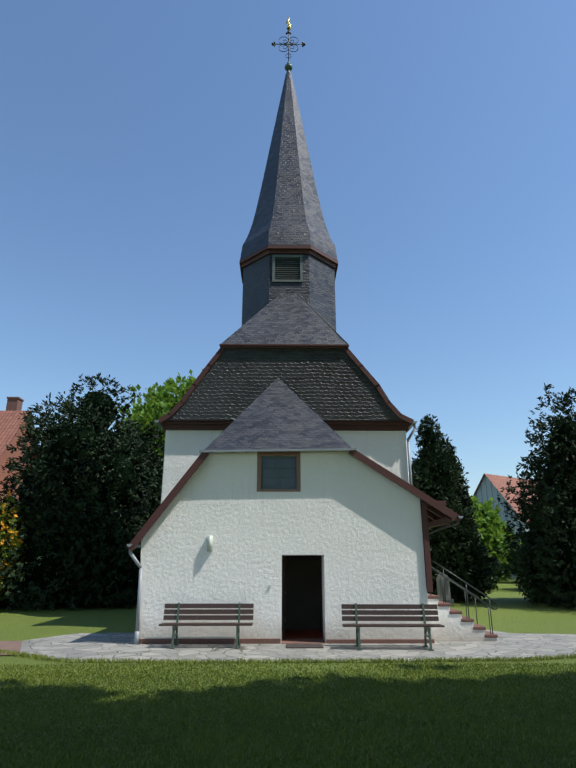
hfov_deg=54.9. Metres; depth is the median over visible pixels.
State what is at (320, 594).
door frame
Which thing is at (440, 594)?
gravestone
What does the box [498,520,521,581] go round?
tree
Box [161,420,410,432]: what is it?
cornice
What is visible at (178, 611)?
bench
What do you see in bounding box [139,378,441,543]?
annex roof
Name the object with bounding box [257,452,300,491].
window
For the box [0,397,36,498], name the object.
house
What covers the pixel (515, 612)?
ground
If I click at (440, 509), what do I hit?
verge boards and porch timbers
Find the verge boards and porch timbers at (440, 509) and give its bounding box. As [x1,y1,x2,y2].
[127,450,460,591]
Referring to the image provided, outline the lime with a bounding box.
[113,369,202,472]
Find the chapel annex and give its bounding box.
[139,451,434,643]
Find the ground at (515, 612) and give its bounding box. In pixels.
[0,579,575,767]
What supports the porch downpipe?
attached to the zinc gutters
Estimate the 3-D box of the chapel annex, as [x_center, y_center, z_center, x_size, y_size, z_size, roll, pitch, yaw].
[-0.106,4.391,15.160,7.070,4.582,3.200,0,-18,-1]
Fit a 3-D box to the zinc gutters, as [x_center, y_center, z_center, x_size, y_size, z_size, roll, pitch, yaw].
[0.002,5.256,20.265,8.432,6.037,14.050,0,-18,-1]
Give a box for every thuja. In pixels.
[408,414,493,601]
[442,434,496,600]
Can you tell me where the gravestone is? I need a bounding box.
[436,573,453,604]
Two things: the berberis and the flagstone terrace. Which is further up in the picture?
the berberis
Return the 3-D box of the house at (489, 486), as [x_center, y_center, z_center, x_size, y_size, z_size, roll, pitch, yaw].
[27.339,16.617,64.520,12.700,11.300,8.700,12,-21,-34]
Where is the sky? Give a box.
[0,0,575,495]
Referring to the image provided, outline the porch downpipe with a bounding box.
[429,521,457,534]
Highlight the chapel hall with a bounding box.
[161,430,408,502]
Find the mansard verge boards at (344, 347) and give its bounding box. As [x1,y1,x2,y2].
[158,344,413,423]
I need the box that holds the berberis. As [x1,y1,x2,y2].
[0,491,38,602]
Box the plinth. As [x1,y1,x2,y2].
[139,638,434,643]
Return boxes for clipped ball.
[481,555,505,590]
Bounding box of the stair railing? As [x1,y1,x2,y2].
[430,560,498,633]
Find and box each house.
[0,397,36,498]
[473,473,537,579]
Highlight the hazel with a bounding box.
[469,495,511,583]
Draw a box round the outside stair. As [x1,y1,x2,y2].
[427,593,497,641]
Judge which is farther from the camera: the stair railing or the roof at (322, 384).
the roof at (322, 384)
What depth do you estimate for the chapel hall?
17.34 m
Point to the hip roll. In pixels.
(320, 316)
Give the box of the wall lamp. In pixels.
[207,536,212,551]
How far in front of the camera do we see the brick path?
12.63 m
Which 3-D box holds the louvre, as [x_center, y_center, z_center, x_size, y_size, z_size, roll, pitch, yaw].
[-0.018,-4.242,20.711,1.127,1.119,0.355,0,-18,-1]
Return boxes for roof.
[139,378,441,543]
[167,293,403,420]
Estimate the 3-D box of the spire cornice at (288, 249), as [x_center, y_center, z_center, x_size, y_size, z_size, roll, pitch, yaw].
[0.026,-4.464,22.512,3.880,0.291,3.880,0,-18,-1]
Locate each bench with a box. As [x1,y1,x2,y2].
[159,603,253,648]
[341,603,444,650]
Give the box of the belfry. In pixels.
[242,254,335,330]
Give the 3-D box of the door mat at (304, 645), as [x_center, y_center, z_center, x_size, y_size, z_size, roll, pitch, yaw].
[0.370,5.913,12.502,0.830,0.016,0.550,0,-18,-1]
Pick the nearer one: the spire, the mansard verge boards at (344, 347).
the mansard verge boards at (344, 347)
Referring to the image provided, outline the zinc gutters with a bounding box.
[127,420,462,644]
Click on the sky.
(136, 135)
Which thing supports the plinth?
on the ground at (515, 612)
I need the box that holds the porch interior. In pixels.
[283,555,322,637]
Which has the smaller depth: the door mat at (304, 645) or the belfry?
the door mat at (304, 645)
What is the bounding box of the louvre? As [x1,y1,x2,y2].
[272,255,302,281]
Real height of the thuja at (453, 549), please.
9.474 m
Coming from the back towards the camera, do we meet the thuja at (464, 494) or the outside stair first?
the thuja at (464, 494)
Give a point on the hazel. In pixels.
(489, 520)
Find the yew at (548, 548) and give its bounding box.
[493,383,575,608]
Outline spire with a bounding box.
[240,72,337,260]
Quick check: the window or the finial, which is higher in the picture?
the finial
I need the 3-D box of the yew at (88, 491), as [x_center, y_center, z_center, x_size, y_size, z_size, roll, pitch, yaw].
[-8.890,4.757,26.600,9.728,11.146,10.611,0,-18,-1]
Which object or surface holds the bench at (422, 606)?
on the flagstone terrace
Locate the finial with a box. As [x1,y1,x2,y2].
[271,17,305,71]
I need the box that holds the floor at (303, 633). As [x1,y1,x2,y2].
[282,630,322,637]
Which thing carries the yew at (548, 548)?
on the ground at (515, 612)
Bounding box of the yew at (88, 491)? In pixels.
[0,372,164,611]
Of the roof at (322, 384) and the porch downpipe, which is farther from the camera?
the roof at (322, 384)
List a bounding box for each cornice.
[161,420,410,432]
[239,245,337,282]
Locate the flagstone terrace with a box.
[20,630,575,662]
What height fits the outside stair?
1.050 m
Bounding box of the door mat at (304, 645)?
[286,644,323,647]
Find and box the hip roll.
[298,293,347,343]
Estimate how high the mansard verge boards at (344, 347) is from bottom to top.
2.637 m
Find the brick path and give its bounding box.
[0,641,21,654]
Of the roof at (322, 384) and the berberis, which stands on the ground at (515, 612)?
the berberis

